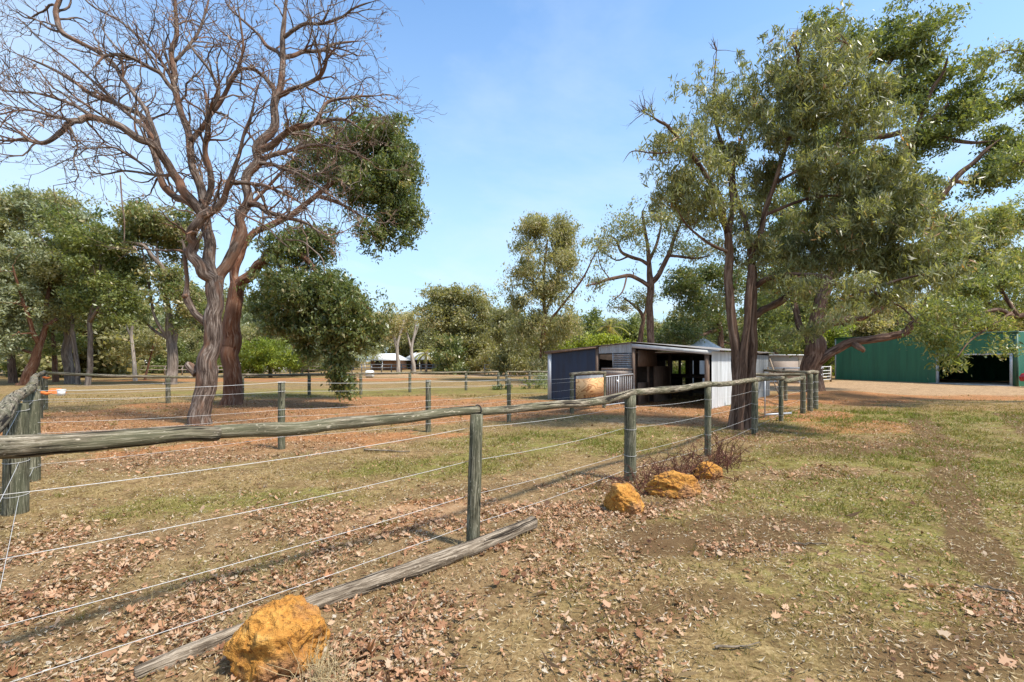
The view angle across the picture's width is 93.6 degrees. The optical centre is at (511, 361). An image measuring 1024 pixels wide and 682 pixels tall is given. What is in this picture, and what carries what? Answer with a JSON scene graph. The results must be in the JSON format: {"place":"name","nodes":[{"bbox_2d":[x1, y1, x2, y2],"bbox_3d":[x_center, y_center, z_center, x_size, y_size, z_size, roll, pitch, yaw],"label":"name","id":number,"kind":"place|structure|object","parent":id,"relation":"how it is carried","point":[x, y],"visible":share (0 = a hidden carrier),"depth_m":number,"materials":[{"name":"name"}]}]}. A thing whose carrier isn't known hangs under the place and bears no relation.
{"place":"outdoors","nodes":[
{"label":"outdoors","id":0,"kind":"place"},
{"bbox_2d":[0,362,1023,681],"bbox_3d":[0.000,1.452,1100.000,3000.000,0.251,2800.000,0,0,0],"label":"ground","id":1,"kind":"structure","parent":0,"point":[858,392],"depth_m":4.25,"materials":[{"name":"soil"}]},
{"bbox_2d":[0,331,39,376],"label":"woodland tree","id":2,"kind":"object","parent":1,"relation":"on","point":[4,366],"visible":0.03,"depth_m":46.78,"materials":[{"name":"green plant"}]},
{"bbox_2d":[0,219,46,382],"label":"gum tree","id":3,"kind":"object","parent":1,"relation":"on","point":[12,372],"visible":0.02,"depth_m":33.95,"materials":[{"name":"green plant"}]},
{"bbox_2d":[0,370,52,587],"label":"post and rail fence","id":4,"kind":"object","parent":1,"relation":"on","point":[25,416],"visible":0.88,"depth_m":4.87,"materials":[{"name":"grey wood"}]},
{"bbox_2d":[19,248,94,384],"bbox_3d":[-29.314,-2.787,31.624,3.443,9.403,5.489,0,0,-9],"label":"gum tree","id":5,"kind":"object","parent":1,"relation":"on","point":[48,272],"visible":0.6,"depth_m":31.27,"materials":[{"name":"green plant"}]},
{"bbox_2d":[0,180,114,385],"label":"gum tree","id":6,"kind":"object","parent":1,"relation":"on","point":[10,295],"visible":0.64,"depth_m":30.37,"materials":[{"name":"green plant"}]},
{"bbox_2d":[12,305,105,381],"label":"gum tree","id":7,"kind":"object","parent":1,"relation":"on","point":[54,340],"visible":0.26,"depth_m":35.85,"materials":[{"name":"green plant"}]},
{"bbox_2d":[56,389,65,395],"bbox_3d":[-20.094,1.400,21.418,0.330,0.300,0.330,0,0,0],"label":"bucket","id":8,"kind":"object","parent":1,"relation":"on","point":[60,393],"visible":0.82,"depth_m":21.32,"materials":[{"name":"white paint"}]},
{"bbox_2d":[0,186,131,383],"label":"gum tree","id":9,"kind":"object","parent":1,"relation":"on","point":[67,358],"visible":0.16,"depth_m":32.17,"materials":[{"name":"green plant"}]},
{"bbox_2d":[0,257,163,377],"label":"woodland tree","id":10,"kind":"object","parent":1,"relation":"on","point":[103,363],"visible":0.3,"depth_m":44.80,"materials":[{"name":"green plant"}]},
{"bbox_2d":[18,195,164,384],"bbox_3d":[-26.392,-3.908,30.888,6.330,11.693,8.189,0,0,0],"label":"gum tree","id":11,"kind":"object","parent":1,"relation":"on","point":[74,238],"visible":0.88,"depth_m":29.98,"materials":[{"name":"green plant"}]},
{"bbox_2d":[102,300,172,380],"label":"gum tree","id":12,"kind":"object","parent":1,"relation":"on","point":[134,365],"visible":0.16,"depth_m":37.94,"materials":[{"name":"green plant"}]},
{"bbox_2d":[105,318,182,379],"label":"gum tree","id":13,"kind":"object","parent":1,"relation":"on","point":[154,338],"visible":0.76,"depth_m":39.73,"materials":[{"name":"green plant"}]},
{"bbox_2d":[136,342,157,372],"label":"woodland tree","id":14,"kind":"object","parent":1,"relation":"on","point":[145,362],"visible":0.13,"depth_m":61.82,"materials":[{"name":"green plant"}]},
{"bbox_2d":[79,194,218,384],"bbox_3d":[-23.108,-4.476,31.859,6.915,13.251,7.333,0,0,0],"label":"gum tree","id":15,"kind":"object","parent":1,"relation":"on","point":[145,226],"visible":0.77,"depth_m":31.06,"materials":[{"name":"green plant"}]},
{"bbox_2d":[5,366,321,374],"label":"yard rails","id":16,"kind":"object","parent":1,"relation":"on","point":[181,369],"visible":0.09,"depth_m":53.56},
{"bbox_2d":[146,315,182,343],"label":"woodland tree","id":17,"kind":"object","parent":1,"relation":"on","point":[159,318],"visible":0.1,"depth_m":77.17,"materials":[{"name":"green plant"}]},
{"bbox_2d":[146,337,196,373],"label":"woodland tree","id":18,"kind":"object","parent":1,"relation":"on","point":[161,361],"visible":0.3,"depth_m":61.20,"materials":[{"name":"green plant"}]},
{"bbox_2d":[134,622,243,678],"bbox_3d":[-1.618,1.520,2.575,0.102,0.099,0.661,0,0,38],"label":"split rail","id":19,"kind":"object","parent":1,"relation":"on","point":[169,659],"visible":0.59,"depth_m":2.46,"materials":[{"name":"grey wood"}]},
{"bbox_2d":[178,324,202,360],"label":"woodland tree","id":20,"kind":"object","parent":1,"relation":"on","point":[193,343],"visible":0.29,"depth_m":70.73,"materials":[{"name":"green plant"}]},
{"bbox_2d":[171,289,225,355],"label":"woodland tree","id":21,"kind":"object","parent":1,"relation":"on","point":[192,319],"visible":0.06,"depth_m":83.25,"materials":[{"name":"green plant"}]},
{"bbox_2d":[189,340,222,372],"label":"woodland tree","id":22,"kind":"object","parent":1,"relation":"on","point":[218,361],"visible":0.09,"depth_m":62.14,"materials":[{"name":"green plant"}]},
{"bbox_2d":[0,0,446,425],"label":"bare tree","id":23,"kind":"object","parent":1,"relation":"on","point":[204,370],"visible":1,"depth_m":11.64,"materials":[{"name":"brown plant"}]},
{"bbox_2d":[204,283,249,317],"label":"woodland tree","id":24,"kind":"object","parent":1,"relation":"on","point":[225,291],"depth_m":95.50,"materials":[{"name":"green plant"}]},
{"bbox_2d":[178,363,286,372],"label":"white wall","id":25,"kind":"structure","parent":1,"relation":"on","point":[244,370],"depth_m":63.88,"materials":[{"name":"paint"}]},
{"bbox_2d":[240,299,260,327],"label":"woodland tree","id":26,"kind":"object","parent":1,"relation":"on","point":[246,320],"visible":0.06,"depth_m":81.27,"materials":[{"name":"green plant"}]},
{"bbox_2d":[238,321,280,360],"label":"woodland tree","id":27,"kind":"object","parent":1,"relation":"on","point":[245,334],"visible":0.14,"depth_m":71.12,"materials":[{"name":"green plant"}]},
{"bbox_2d":[238,336,311,377],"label":"wattle","id":28,"kind":"object","parent":1,"relation":"on","point":[265,356],"visible":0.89,"depth_m":44.40,"materials":[{"name":"green plant"}]},
{"bbox_2d":[222,594,330,681],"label":"rock","id":29,"kind":"object","parent":1,"relation":"on","point":[265,635],"visible":0.84,"depth_m":2.32,"materials":[{"name":"stone"}]},
{"bbox_2d":[45,371,547,402],"bbox_3d":[-4.882,1.003,23.148,25.416,1.354,1.820,0,0,-34],"label":"post and rail fence","id":30,"kind":"object","parent":1,"relation":"on","point":[168,389],"visible":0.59,"depth_m":21.05,"materials":[{"name":"grey wood"}]},
{"bbox_2d":[279,343,326,371],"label":"woodland tree","id":31,"kind":"object","parent":1,"relation":"on","point":[312,369],"visible":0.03,"depth_m":68.65,"materials":[{"name":"green plant"}]},
{"bbox_2d":[38,375,592,464],"bbox_3d":[-1.015,1.017,11.625,1.369,1.327,14.839,0,0,38],"label":"post and wire fence","id":32,"kind":"object","parent":1,"relation":"on","point":[282,409],"visible":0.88,"depth_m":8.46,"materials":[{"name":"grey wood"}]},
{"bbox_2d":[219,94,434,405],"bbox_3d":[-6.722,-3.981,17.124,7.830,11.740,6.049,0,0,0],"label":"marri tree","id":33,"kind":"object","parent":1,"relation":"on","point":[332,312],"visible":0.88,"depth_m":16.71,"materials":[{"name":"green plant"}]},
{"bbox_2d":[278,338,384,375],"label":"gum tree","id":34,"kind":"object","parent":1,"relation":"on","point":[373,354],"visible":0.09,"depth_m":49.39,"materials":[{"name":"green plant"}]},
{"bbox_2d":[259,536,464,681],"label":"dry grass tufts","id":35,"kind":"object","parent":1,"relation":"on","point":[318,672],"visible":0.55,"depth_m":2.32,"materials":[{"name":"plant"}]},
{"bbox_2d":[365,370,373,377],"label":"plastic drum","id":36,"kind":"object","parent":1,"relation":"on","point":[369,371],"visible":0.82,"depth_m":45.07,"materials":[{"name":"white paint"}]},
{"bbox_2d":[374,311,390,352],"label":"woodland tree","id":37,"kind":"object","parent":1,"relation":"on","point":[383,342],"visible":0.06,"depth_m":112.91,"materials":[{"name":"green plant"}]},
{"bbox_2d":[365,353,408,370],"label":"homestead","id":38,"kind":"structure","parent":1,"relation":"on","point":[389,358],"depth_m":81.80,"materials":[{"name":"white paint"}]},
{"bbox_2d":[364,448,409,451],"bbox_3d":[-2.143,1.524,8.186,0.842,0.038,0.090,0,0,12],"label":"fallen stick","id":39,"kind":"object","parent":1,"relation":"on","point":[365,449],"visible":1,"depth_m":8.22,"materials":[{"name":"brown wood"}]},
{"bbox_2d":[366,310,417,366],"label":"woodland tree","id":40,"kind":"object","parent":1,"relation":"on","point":[403,347],"visible":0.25,"depth_m":103.41,"materials":[{"name":"green plant"}]},
{"bbox_2d":[372,302,412,374],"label":"gum tree","id":41,"kind":"object","parent":1,"relation":"on","point":[397,321],"visible":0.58,"depth_m":55.58,"materials":[{"name":"green plant"}]},
{"bbox_2d":[351,364,436,372],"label":"yard rails","id":42,"kind":"object","parent":1,"relation":"on","point":[401,367],"visible":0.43,"depth_m":65.89,"materials":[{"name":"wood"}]},
{"bbox_2d":[0,370,818,681],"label":"post and rail fence","id":43,"kind":"object","parent":1,"relation":"on","point":[32,444],"visible":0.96,"depth_m":3.56,"materials":[{"name":"grey wood"}]},
{"bbox_2d":[398,306,421,371],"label":"gum tree","id":44,"kind":"object","parent":1,"relation":"on","point":[412,316],"visible":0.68,"depth_m":57.84,"materials":[{"name":"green plant"}]},
{"bbox_2d":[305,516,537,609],"bbox_3d":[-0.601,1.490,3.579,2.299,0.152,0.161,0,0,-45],"label":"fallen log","id":45,"kind":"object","parent":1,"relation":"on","point":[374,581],"visible":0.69,"depth_m":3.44,"materials":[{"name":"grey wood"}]},
{"bbox_2d":[406,353,437,369],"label":"homestead","id":46,"kind":"structure","parent":1,"relation":"on","point":[416,360],"depth_m":89.80,"materials":[{"name":"white paint"}]},
{"bbox_2d":[414,349,434,371],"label":"palm","id":47,"kind":"object","parent":1,"relation":"on","point":[425,355],"visible":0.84,"depth_m":69.84,"materials":[{"name":"green plant"}]},
{"bbox_2d":[405,319,446,355],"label":"woodland tree","id":48,"kind":"object","parent":1,"relation":"on","point":[422,341],"visible":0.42,"depth_m":97.11,"materials":[{"name":"green plant"}]},
{"bbox_2d":[426,330,472,374],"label":"gum tree","id":49,"kind":"object","parent":1,"relation":"on","point":[450,349],"visible":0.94,"depth_m":56.15,"materials":[{"name":"green plant"}]},
{"bbox_2d":[404,282,506,370],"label":"gum tree","id":50,"kind":"object","parent":1,"relation":"on","point":[447,313],"visible":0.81,"depth_m":60.27,"materials":[{"name":"green plant"}]},
{"bbox_2d":[477,309,499,347],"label":"woodland tree","id":51,"kind":"object","parent":1,"relation":"on","point":[487,329],"visible":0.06,"depth_m":64.06,"materials":[{"name":"green plant"}]},
{"bbox_2d":[491,383,512,389],"bbox_3d":[-0.599,1.468,26.227,1.304,0.602,1.063,0,0,0],"label":"shrub","id":52,"kind":"object","parent":1,"relation":"on","point":[500,386],"visible":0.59,"depth_m":26.10,"materials":[{"name":"green plant"}]},
{"bbox_2d":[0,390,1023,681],"bbox_3d":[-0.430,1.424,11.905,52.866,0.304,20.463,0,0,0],"label":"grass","id":53,"kind":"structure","parent":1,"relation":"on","point":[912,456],"depth_m":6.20,"materials":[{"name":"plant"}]},
{"bbox_2d":[0,417,1023,681],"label":"dry straw","id":54,"kind":"object","parent":1,"relation":"on","point":[766,563],"visible":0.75,"depth_m":3.70,"materials":[{"name":"plant"}]},
{"bbox_2d":[0,421,1023,681],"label":"fallen twigs","id":55,"kind":"object","parent":1,"relation":"on","point":[550,663],"visible":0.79,"depth_m":3.47,"materials":[{"name":"wood"}]},
{"bbox_2d":[0,399,1023,681],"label":"leaf litter","id":56,"kind":"object","parent":1,"relation":"on","point":[370,645],"visible":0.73,"depth_m":3.51,"materials":[{"name":"brown plant"}]},
{"bbox_2d":[481,304,544,375],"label":"gum tree","id":57,"kind":"object","parent":1,"relation":"on","point":[507,358],"visible":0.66,"depth_m":50.29,"materials":[{"name":"green plant"}]},
{"bbox_2d":[518,377,547,388],"bbox_3d":[1.268,1.375,26.980,1.830,1.065,1.834,0,0,0],"label":"shrub","id":58,"kind":"object","parent":1,"relation":"on","point":[539,382],"visible":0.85,"depth_m":26.89,"materials":[{"name":"green plant"}]},
{"bbox_2d":[531,369,547,386],"bbox_3d":[1.897,1.110,29.102,1.831,1.538,1.899,0,0,38],"label":"shrub","id":59,"kind":"object","parent":1,"relation":"on","point":[543,377],"visible":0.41,"depth_m":28.79,"materials":[{"name":"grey plant"}]},
{"bbox_2d":[490,207,607,380],"bbox_3d":[2.633,-4.721,37.234,8.728,13.878,7.571,0,0,0],"label":"gum tree","id":60,"kind":"object","parent":1,"relation":"on","point":[562,254],"visible":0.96,"depth_m":36.16,"materials":[{"name":"green plant"}]},
{"bbox_2d":[535,308,587,370],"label":"woodland tree","id":61,"kind":"object","parent":1,"relation":"on","point":[583,332],"visible":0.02,"depth_m":52.02,"materials":[{"name":"green plant"}]},
{"bbox_2d":[551,332,599,349],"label":"shrub","id":62,"kind":"object","parent":1,"relation":"on","point":[590,342],"visible":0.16,"depth_m":40.94,"materials":[{"name":"green plant"}]},
{"bbox_2d":[569,371,606,407],"bbox_3d":[2.416,0.990,15.046,0.137,1.354,2.272,0,0,37],"label":"yard gate frame","id":63,"kind":"object","parent":1,"relation":"on","point":[589,385],"visible":0.89,"depth_m":14.98,"materials":[{"name":"brown wood"}]},
{"bbox_2d":[602,374,633,405],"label":"tube gate","id":64,"kind":"structure","parent":63,"relation":"attached to","point":[617,381],"depth_m":16.39,"materials":[{"name":"metal"}]},
{"bbox_2d":[576,305,614,338],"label":"woodland tree","id":65,"kind":"object","parent":1,"relation":"on","point":[593,317],"visible":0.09,"depth_m":64.55,"materials":[{"name":"green plant"}]},
{"bbox_2d":[583,323,611,340],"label":"woodland tree","id":66,"kind":"object","parent":1,"relation":"on","point":[595,332],"depth_m":47.94,"materials":[{"name":"green plant"}]},
{"bbox_2d":[592,319,627,340],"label":"palm","id":67,"kind":"object","parent":1,"relation":"on","point":[610,329],"visible":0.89,"depth_m":46.67,"materials":[{"name":"green plant"}]},
{"bbox_2d":[594,331,635,345],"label":"shrub","id":68,"kind":"object","parent":1,"relation":"on","point":[603,339],"visible":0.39,"depth_m":41.23,"materials":[{"name":"green plant"}]},
{"bbox_2d":[607,316,629,334],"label":"woodland tree","id":69,"kind":"object","parent":1,"relation":"on","point":[618,321],"depth_m":65.84,"materials":[{"name":"green plant"}]},
{"bbox_2d":[603,482,644,515],"bbox_3d":[1.147,1.443,4.950,0.415,0.380,0.306,0,0,24],"label":"rock","id":70,"kind":"object","parent":1,"relation":"on","point":[623,497],"visible":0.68,"depth_m":4.85,"materials":[{"name":"stone"}]},
{"bbox_2d":[610,312,654,342],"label":"woodland tree","id":71,"kind":"object","parent":1,"relation":"on","point":[633,330],"visible":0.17,"depth_m":48.41,"materials":[{"name":"green plant"}]},
{"bbox_2d":[601,286,667,341],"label":"gum tree","id":72,"kind":"object","parent":1,"relation":"on","point":[623,307],"visible":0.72,"depth_m":32.91,"materials":[{"name":"green plant"}]},
{"bbox_2d":[633,310,657,330],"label":"woodland tree","id":73,"kind":"object","parent":1,"relation":"on","point":[637,316],"visible":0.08,"depth_m":97.04,"materials":[{"name":"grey plant"}]},
{"bbox_2d":[579,195,723,342],"bbox_3d":[8.970,-4.470,30.578,9.146,13.022,6.700,0,0,0],"label":"gum tree","id":74,"kind":"object","parent":1,"relation":"on","point":[660,217],"visible":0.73,"depth_m":30.54,"materials":[{"name":"green plant"}]},
{"bbox_2d":[544,342,769,408],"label":"stable","id":75,"kind":"structure","parent":1,"relation":"on","point":[643,363],"depth_m":18.54,"materials":[{"name":"blue metal"}]},
{"bbox_2d":[654,320,662,331],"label":"woodland tree","id":76,"kind":"object","parent":1,"relation":"on","point":[658,324],"visible":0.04,"depth_m":75.30,"materials":[{"name":"green plant"}]},
{"bbox_2d":[654,319,671,342],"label":"woodland tree","id":77,"kind":"object","parent":1,"relation":"on","point":[661,329],"visible":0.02,"depth_m":57.81,"materials":[{"name":"green plant"}]},
{"bbox_2d":[644,470,701,498],"bbox_3d":[1.879,1.460,5.620,0.678,0.377,0.445,0,0,0],"label":"rock","id":78,"kind":"object","parent":1,"relation":"on","point":[667,485],"visible":0.73,"depth_m":5.49,"materials":[{"name":"stone"}]},
{"bbox_2d":[672,362,684,382],"bbox_3d":[13.563,0.568,35.969,6.080,2.273,4.702,0,0,-13],"label":"shrub","id":79,"kind":"object","parent":1,"relation":"on","point":[682,370],"visible":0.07,"depth_m":35.03,"materials":[{"name":"green plant"}]},
{"bbox_2d":[593,429,765,503],"bbox_3d":[2.500,1.338,6.512,3.506,0.614,1.324,0,0,-45],"label":"bare shrub","id":80,"kind":"object","parent":1,"relation":"on","point":[716,460],"visible":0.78,"depth_m":6.38,"materials":[{"name":"plant"}]},
{"bbox_2d":[656,301,713,342],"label":"woodland tree","id":81,"kind":"object","parent":1,"relation":"on","point":[672,315],"visible":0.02,"depth_m":60.26,"materials":[{"name":"green plant"}]},
{"bbox_2d":[663,319,715,369],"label":"woodland tree","id":82,"kind":"object","parent":1,"relation":"on","point":[674,364],"visible":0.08,"depth_m":50.12,"materials":[{"name":"green plant"}]},
{"bbox_2d":[690,338,720,382],"bbox_3d":[12.750,-0.010,32.000,2.243,3.120,2.243,0,0,0],"label":"water tank","id":83,"kind":"object","parent":1,"relation":"on","point":[707,343],"visible":0.09,"depth_m":31.23,"materials":[{"name":"metal"}]},
{"bbox_2d":[639,234,773,351],"bbox_3d":[13.950,-3.436,33.817,9.266,10.858,6.098,0,0,-24],"label":"marri tree","id":84,"kind":"object","parent":1,"relation":"on","point":[698,302],"visible":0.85,"depth_m":33.34,"materials":[{"name":"green plant"}]},
{"bbox_2d":[693,461,722,480],"bbox_3d":[2.610,1.490,6.397,0.412,0.320,0.362,0,0,0],"label":"rock","id":85,"kind":"object","parent":1,"relation":"on","point":[709,476],"visible":0.55,"depth_m":6.28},
{"bbox_2d":[715,315,743,351],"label":"woodland tree","id":86,"kind":"object","parent":1,"relation":"on","point":[726,339],"visible":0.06,"depth_m":50.23,"materials":[{"name":"green plant"}]},
{"bbox_2d":[714,642,759,649],"bbox_3d":[1.216,1.522,2.552,0.256,0.028,0.083,0,0,-5],"label":"fallen stick","id":87,"kind":"object","parent":1,"relation":"on","point":[730,646],"visible":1,"depth_m":2.57,"materials":[{"name":"brown wood"}]},
{"bbox_2d":[709,368,817,400],"bbox_3d":[9.872,1.004,19.632,2.165,1.342,9.860,0,0,14],"label":"post and rail fence","id":88,"kind":"object","parent":1,"relation":"on","point":[785,373],"visible":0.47,"depth_m":16.98,"materials":[{"name":"grey wood"}]},
{"bbox_2d":[764,381,791,417],"bbox_3d":[7.419,1.025,13.397,1.045,1.050,0.060,0,0,-23],"label":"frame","id":89,"kind":"object","parent":1,"relation":"on","point":[765,414],"visible":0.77,"depth_m":13.20,"materials":[{"name":"metal"}]},
{"bbox_2d":[736,266,830,353],"bbox_3d":[21.037,-3.171,38.489,7.035,10.348,7.381,0,0,0],"label":"gum tree","id":90,"kind":"object","parent":1,"relation":"on","point":[760,328],"visible":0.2,"depth_m":37.41,"materials":[{"name":"green plant"}]},
{"bbox_2d":[769,354,803,382],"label":"cream outbuilding","id":91,"kind":"structure","parent":1,"relation":"on","point":[781,360],"depth_m":33.43,"materials":[{"name":"metal"}]},
{"bbox_2d":[773,361,797,382],"bbox_3d":[19.065,0.775,33.455,1.650,1.550,0.027,0,0,7],"label":"door","id":92,"kind":"structure","parent":91,"relation":"in","point":[775,363],"depth_m":33.43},
{"bbox_2d":[770,367,823,387],"bbox_3d":[16.246,0.953,27.789,4.478,1.195,0.143,0,0,-16],"label":"white rail fence","id":93,"kind":"object","parent":1,"relation":"on","point":[821,369],"visible":0.28,"depth_m":27.69,"materials":[{"name":"metal"}]},
{"bbox_2d":[762,321,834,371],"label":"woodland tree","id":94,"kind":"object","parent":1,"relation":"on","point":[784,327],"visible":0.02,"depth_m":50.81,"materials":[{"name":"green plant"}]},
{"bbox_2d":[793,542,827,544],"bbox_3d":[2.501,1.526,4.012,0.305,0.027,0.071,0,0,0],"label":"fallen stick","id":95,"kind":"object","parent":1,"relation":"on","point":[807,543],"visible":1,"depth_m":4.01,"materials":[{"name":"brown wood"}]},
{"bbox_2d":[623,0,1017,430],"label":"gum tree","id":96,"kind":"object","parent":1,"relation":"on","point":[829,74],"visible":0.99,"depth_m":10.13,"materials":[{"name":"green plant"}]},
{"bbox_2d":[804,313,856,377],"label":"tree","id":97,"kind":"object","parent":1,"relation":"on","point":[829,336],"visible":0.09,"depth_m":43.40,"materials":[{"name":"green plant"}]},
{"bbox_2d":[832,315,887,364],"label":"woodland tree","id":98,"kind":"object","parent":1,"relation":"on","point":[866,333],"visible":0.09,"depth_m":50.81,"materials":[{"name":"green plant"}]},
{"bbox_2d":[757,0,1023,391],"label":"marri tree","id":99,"kind":"object","parent":1,"relation":"on","point":[964,112],"visible":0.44,"depth_m":24.23,"materials":[{"name":"green plant"}]},
{"bbox_2d":[884,323,917,334],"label":"woodland tree","id":100,"kind":"object","parent":1,"relation":"on","point":[896,328],"visible":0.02,"depth_m":51.30,"materials":[{"name":"green plant"}]},
{"bbox_2d":[826,292,983,337],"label":"gum tree","id":101,"kind":"object","parent":1,"relation":"on","point":[886,320],"visible":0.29,"depth_m":50.37,"materials":[{"name":"green plant"}]},
{"bbox_2d":[834,331,1023,385],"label":"machinery shed","id":102,"kind":"structure","parent":1,"relation":"on","point":[889,360],"depth_m":37.23,"materials":[{"name":"green metal"}]},
{"bbox_2d":[889,33,1023,378],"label":"gum tree","id":103,"kind":"object","parent":1,"relation":"on","point":[986,288],"visible":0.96,"depth_m":16.25,"materials":[{"name":"green plant"}]},
{"bbox_2d":[926,190,1023,332],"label":"gum tree","id":104,"kind":"object","parent":1,"relation":"on","point":[995,219],"visible":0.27,"depth_m":50.43,"materials":[{"name":"green plant"}]},
{"bbox_2d":[974,583,1015,593],"bbox_3d":[3.242,1.526,3.226,0.051,0.037,0.201,0,0,-39],"label":"fallen stick","id":105,"kind":"object","parent":1,"relation":"on","point":[989,587],"visible":1,"depth_m":3.23,"materials":[{"name":"grey wood"}]},
{"bbox_2d":[0,0,1023,361],"label":"sky","id":106,"kind":"structure","parent":0,"point":[536,96],"materials":[{"name":"blue"}]},
{"bbox_2d":[822,366,831,381],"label":"farm gate","id":107,"kind":"structure","parent":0,"point":[830,373],"depth_m":35.94,"materials":[{"name":"metal"}]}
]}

